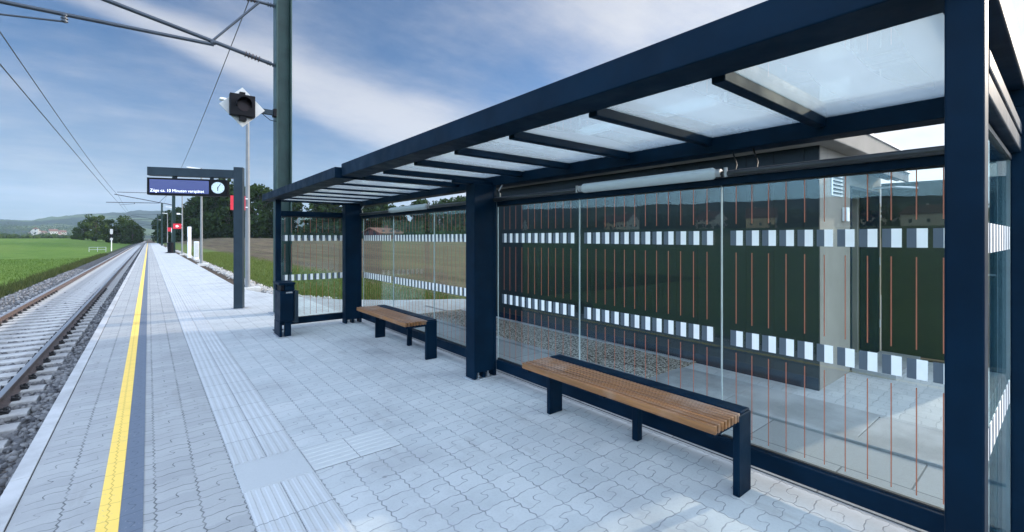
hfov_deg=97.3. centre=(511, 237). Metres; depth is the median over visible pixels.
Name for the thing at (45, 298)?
railway sleeper
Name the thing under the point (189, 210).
tree
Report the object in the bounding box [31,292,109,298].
railway sleeper
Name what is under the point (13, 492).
platform kerb
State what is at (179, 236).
tree
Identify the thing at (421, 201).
tree
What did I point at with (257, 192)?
tree
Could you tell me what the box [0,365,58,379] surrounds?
railway sleeper
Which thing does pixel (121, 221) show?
tree
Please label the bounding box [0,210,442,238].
hills
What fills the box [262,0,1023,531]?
waiting shelter
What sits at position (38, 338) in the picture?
railway sleeper
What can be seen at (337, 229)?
wood undergrowth
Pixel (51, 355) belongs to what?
railway sleeper
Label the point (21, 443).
ballast stones
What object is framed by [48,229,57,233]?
house
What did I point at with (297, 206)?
tree
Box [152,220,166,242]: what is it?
tree
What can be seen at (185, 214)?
tree
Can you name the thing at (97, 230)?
tree
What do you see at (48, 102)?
messenger wire
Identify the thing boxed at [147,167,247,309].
display gantry
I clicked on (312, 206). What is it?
tree
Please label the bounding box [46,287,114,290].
railway sleeper
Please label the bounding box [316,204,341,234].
tree
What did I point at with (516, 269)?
technical building
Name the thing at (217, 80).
feeder wire
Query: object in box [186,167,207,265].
lamp post
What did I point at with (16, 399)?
railway sleeper
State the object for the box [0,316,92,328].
railway sleeper
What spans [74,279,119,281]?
railway sleeper
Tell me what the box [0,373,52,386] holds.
railway sleeper
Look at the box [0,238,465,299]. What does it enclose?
ground
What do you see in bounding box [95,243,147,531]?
yellow safety line
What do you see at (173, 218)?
catenary mast
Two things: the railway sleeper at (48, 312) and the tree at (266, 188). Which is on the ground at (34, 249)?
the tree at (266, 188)
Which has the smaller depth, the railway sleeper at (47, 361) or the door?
the door
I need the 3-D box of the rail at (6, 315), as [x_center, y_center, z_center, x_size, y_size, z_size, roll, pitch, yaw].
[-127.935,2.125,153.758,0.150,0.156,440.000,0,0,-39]
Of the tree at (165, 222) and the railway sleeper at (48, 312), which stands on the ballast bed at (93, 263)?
the railway sleeper at (48, 312)
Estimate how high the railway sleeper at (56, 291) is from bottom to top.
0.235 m
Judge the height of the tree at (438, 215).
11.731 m
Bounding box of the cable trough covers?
[453,323,942,460]
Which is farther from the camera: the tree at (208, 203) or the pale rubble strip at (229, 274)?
the tree at (208, 203)
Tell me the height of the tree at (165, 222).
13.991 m
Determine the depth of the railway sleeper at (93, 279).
24.10 m
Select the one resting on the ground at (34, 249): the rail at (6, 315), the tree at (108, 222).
the tree at (108, 222)
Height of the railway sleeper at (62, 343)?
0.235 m
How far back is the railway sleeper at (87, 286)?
20.49 m
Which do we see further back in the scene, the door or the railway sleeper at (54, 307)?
the railway sleeper at (54, 307)
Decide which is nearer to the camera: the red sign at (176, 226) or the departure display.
the departure display
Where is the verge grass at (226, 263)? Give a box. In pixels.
[191,252,465,299]
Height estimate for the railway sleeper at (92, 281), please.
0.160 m
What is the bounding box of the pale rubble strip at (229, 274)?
[175,250,336,298]
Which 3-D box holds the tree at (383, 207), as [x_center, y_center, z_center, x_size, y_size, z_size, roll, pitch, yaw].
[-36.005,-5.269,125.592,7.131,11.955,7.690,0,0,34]
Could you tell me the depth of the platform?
3.31 m
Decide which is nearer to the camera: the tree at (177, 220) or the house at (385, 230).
the house at (385, 230)
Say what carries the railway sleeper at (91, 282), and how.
on the ballast bed at (93, 263)
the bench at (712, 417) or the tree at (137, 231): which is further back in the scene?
the tree at (137, 231)
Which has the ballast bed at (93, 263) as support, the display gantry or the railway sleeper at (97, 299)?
the railway sleeper at (97, 299)
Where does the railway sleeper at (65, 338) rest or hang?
on the ballast bed at (93, 263)
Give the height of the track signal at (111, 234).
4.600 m
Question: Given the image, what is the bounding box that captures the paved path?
[385,322,943,531]
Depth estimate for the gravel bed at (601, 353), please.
6.05 m
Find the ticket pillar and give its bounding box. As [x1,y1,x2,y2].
[187,227,190,257]
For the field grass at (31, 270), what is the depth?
37.19 m
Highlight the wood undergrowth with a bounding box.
[195,216,465,238]
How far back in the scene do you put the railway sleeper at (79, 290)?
19.02 m
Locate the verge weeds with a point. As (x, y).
(69, 266)
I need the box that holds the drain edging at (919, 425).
[426,305,942,431]
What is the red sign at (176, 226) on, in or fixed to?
attached to the lamp post at (182, 230)
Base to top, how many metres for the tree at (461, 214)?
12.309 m
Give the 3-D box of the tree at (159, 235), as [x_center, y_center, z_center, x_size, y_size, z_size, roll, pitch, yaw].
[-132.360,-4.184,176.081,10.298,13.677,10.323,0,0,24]
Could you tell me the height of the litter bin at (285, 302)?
0.825 m
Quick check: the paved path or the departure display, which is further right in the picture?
the paved path
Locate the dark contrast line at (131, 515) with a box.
[118,247,147,531]
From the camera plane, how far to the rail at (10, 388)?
8.24 m
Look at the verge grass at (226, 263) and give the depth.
15.43 m
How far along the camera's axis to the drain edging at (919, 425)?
4.13 m
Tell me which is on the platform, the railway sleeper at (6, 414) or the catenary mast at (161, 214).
the catenary mast at (161, 214)
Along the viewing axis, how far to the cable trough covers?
3.81 m
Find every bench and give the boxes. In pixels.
[357,305,436,359]
[522,354,750,497]
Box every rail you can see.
[0,241,145,410]
[0,243,138,323]
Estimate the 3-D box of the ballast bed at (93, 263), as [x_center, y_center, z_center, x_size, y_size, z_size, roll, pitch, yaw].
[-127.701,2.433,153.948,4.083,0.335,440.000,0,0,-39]
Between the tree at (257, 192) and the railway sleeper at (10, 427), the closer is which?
the railway sleeper at (10, 427)
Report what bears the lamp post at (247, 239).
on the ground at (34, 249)
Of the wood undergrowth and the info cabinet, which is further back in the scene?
the wood undergrowth
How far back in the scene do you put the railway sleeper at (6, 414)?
5.65 m
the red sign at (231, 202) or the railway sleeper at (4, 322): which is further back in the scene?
the red sign at (231, 202)
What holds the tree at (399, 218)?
on the ground at (34, 249)
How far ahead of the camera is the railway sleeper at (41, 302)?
15.85 m
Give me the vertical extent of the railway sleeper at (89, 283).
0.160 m
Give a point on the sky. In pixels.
(368, 76)
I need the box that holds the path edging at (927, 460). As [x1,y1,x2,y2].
[383,304,942,468]
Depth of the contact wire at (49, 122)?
11.71 m
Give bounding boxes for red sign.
[173,224,180,228]
[230,195,247,209]
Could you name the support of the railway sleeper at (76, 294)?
on the ballast bed at (93, 263)
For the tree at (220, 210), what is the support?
on the ground at (34, 249)
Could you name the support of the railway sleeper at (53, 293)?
on the ballast bed at (93, 263)
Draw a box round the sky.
[0,0,1023,220]
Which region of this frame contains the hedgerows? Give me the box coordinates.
[0,222,148,237]
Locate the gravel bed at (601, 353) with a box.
[421,309,695,377]
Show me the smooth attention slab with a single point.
(265, 471)
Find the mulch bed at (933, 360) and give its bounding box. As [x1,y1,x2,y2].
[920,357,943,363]
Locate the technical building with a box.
[496,134,943,390]
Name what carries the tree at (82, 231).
on the ground at (34, 249)
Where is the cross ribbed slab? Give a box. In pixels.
[300,428,400,470]
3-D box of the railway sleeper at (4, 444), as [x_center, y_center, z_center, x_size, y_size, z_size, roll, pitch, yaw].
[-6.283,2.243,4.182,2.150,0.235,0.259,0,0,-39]
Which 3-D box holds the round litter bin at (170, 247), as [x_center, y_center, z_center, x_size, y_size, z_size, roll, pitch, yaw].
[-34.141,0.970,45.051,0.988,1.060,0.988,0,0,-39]
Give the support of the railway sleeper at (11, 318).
on the ballast bed at (93, 263)
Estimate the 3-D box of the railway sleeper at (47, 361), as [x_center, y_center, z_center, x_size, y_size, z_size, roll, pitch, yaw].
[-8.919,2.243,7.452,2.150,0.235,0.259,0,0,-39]
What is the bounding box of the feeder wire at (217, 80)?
[158,1,248,214]
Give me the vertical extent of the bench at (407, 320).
0.486 m
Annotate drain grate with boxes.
[462,309,691,361]
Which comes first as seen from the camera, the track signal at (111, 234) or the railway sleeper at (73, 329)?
the railway sleeper at (73, 329)
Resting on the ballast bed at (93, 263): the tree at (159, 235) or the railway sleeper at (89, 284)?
the railway sleeper at (89, 284)
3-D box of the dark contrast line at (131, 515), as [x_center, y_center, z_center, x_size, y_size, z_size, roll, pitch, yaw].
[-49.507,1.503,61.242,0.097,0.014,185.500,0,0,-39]
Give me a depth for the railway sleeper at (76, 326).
10.82 m
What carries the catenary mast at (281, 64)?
on the platform
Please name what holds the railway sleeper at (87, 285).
on the ballast bed at (93, 263)
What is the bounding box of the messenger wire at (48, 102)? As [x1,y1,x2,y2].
[0,32,140,227]
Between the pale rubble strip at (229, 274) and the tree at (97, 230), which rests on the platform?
the pale rubble strip at (229, 274)
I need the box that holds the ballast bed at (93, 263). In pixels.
[0,241,146,488]
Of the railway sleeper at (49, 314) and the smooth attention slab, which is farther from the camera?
the railway sleeper at (49, 314)
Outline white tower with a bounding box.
[33,227,38,234]
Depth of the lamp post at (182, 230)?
41.97 m
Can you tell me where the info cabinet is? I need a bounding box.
[194,241,198,259]
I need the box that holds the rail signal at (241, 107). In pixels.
[219,88,276,126]
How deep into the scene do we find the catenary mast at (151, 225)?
127.32 m
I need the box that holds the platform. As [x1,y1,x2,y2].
[5,243,943,531]
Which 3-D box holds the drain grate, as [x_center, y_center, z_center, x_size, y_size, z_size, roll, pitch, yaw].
[0.565,1.478,7.362,0.085,0.009,5.050,0,0,-39]
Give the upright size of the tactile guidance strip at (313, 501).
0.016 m
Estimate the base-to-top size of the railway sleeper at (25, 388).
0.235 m
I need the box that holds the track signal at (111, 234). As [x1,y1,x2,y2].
[110,229,112,250]
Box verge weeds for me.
[0,253,108,297]
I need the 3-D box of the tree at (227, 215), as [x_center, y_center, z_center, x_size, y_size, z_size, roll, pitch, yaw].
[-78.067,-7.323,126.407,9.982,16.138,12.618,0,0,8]
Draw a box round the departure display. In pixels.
[147,177,228,196]
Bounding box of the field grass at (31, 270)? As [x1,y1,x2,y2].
[0,257,89,292]
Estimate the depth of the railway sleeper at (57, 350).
8.66 m
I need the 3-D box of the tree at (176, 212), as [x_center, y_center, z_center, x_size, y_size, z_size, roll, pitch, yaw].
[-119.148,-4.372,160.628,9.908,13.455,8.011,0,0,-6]
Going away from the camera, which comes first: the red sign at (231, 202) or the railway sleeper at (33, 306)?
the red sign at (231, 202)
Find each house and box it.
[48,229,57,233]
[362,225,403,238]
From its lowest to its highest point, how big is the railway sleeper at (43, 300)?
0.235 m
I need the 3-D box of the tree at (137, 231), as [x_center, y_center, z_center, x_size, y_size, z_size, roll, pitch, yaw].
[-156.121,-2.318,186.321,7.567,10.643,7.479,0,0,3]
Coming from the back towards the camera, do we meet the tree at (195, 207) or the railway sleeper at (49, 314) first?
the tree at (195, 207)
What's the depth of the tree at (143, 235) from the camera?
202.09 m
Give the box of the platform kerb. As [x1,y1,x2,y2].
[0,243,145,531]
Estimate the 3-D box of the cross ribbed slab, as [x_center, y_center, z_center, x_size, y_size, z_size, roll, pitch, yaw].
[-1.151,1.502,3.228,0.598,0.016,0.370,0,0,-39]
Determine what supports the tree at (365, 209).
on the ground at (34, 249)
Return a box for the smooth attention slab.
[233,449,313,492]
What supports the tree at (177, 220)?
on the ground at (34, 249)
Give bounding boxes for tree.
[70,227,80,238]
[74,226,92,239]
[77,214,110,240]
[98,219,115,241]
[110,215,135,243]
[121,220,143,243]
[137,228,145,242]
[150,217,160,242]
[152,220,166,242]
[155,210,171,242]
[158,207,176,241]
[163,207,183,241]
[168,208,186,240]
[175,211,192,241]
[179,197,199,238]
[179,206,197,238]
[189,196,221,237]
[197,197,226,237]
[205,178,251,237]
[217,185,255,235]
[250,183,272,237]
[252,187,272,226]
[268,202,303,229]
[303,203,334,237]
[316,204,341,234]
[362,206,375,228]
[368,204,394,227]
[386,205,407,232]
[407,198,433,229]
[426,201,452,232]
[437,198,457,228]
[453,195,465,201]
[454,199,465,226]
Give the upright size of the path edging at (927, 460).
0.072 m
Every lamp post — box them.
[162,213,167,247]
[179,196,186,254]
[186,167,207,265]
[219,97,260,291]
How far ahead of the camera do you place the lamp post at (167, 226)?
73.06 m
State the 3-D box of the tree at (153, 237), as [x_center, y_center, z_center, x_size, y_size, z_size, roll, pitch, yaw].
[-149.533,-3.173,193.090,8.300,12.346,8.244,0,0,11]
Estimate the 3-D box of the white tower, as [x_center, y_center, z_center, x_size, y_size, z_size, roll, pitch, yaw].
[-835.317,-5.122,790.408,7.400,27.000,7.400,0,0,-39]
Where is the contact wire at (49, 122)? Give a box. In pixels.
[0,64,133,220]
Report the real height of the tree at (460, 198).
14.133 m
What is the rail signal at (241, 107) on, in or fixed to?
attached to the catenary mast at (281, 64)
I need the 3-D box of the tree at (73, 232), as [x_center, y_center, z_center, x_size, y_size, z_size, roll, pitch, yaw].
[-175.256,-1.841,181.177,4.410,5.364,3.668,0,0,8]
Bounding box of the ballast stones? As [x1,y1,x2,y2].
[0,267,131,496]
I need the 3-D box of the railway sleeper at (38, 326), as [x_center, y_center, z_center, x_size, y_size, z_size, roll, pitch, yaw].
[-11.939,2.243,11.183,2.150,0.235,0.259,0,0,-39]
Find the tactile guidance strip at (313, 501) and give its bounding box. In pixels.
[150,243,356,531]
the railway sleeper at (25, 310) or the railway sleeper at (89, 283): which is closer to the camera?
the railway sleeper at (25, 310)
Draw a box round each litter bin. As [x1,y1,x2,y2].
[166,242,175,252]
[272,280,297,338]
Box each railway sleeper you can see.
[0,306,99,315]
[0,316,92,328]
[0,320,90,331]
[0,323,88,334]
[0,327,85,338]
[0,331,82,343]
[0,335,79,348]
[0,340,76,353]
[0,345,72,359]
[0,351,68,365]
[0,358,64,372]
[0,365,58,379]
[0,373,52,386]
[0,383,46,393]
[0,407,30,420]
[0,422,20,434]
[0,439,8,452]
[1,314,94,324]
[3,304,101,313]
[6,311,96,321]
[7,302,102,311]
[8,394,39,407]
[12,300,103,308]
[13,308,98,317]
[16,298,105,306]
[20,296,106,304]
[24,295,107,302]
[27,293,108,300]
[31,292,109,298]
[35,290,110,296]
[38,289,111,295]
[41,288,112,293]
[43,288,113,292]
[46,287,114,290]
[48,286,114,289]
[51,285,115,288]
[53,284,115,287]
[55,283,117,286]
[58,282,117,284]
[60,281,118,283]
[63,280,118,282]
[66,278,120,280]
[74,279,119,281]
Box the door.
[873,180,943,360]
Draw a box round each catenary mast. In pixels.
[0,0,291,315]
[106,177,174,251]
[127,203,162,245]
[134,214,157,242]
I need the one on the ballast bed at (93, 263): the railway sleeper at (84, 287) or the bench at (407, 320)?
the railway sleeper at (84, 287)
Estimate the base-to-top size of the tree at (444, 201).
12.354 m
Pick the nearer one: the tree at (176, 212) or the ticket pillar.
the ticket pillar
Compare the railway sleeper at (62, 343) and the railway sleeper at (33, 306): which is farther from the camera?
the railway sleeper at (33, 306)

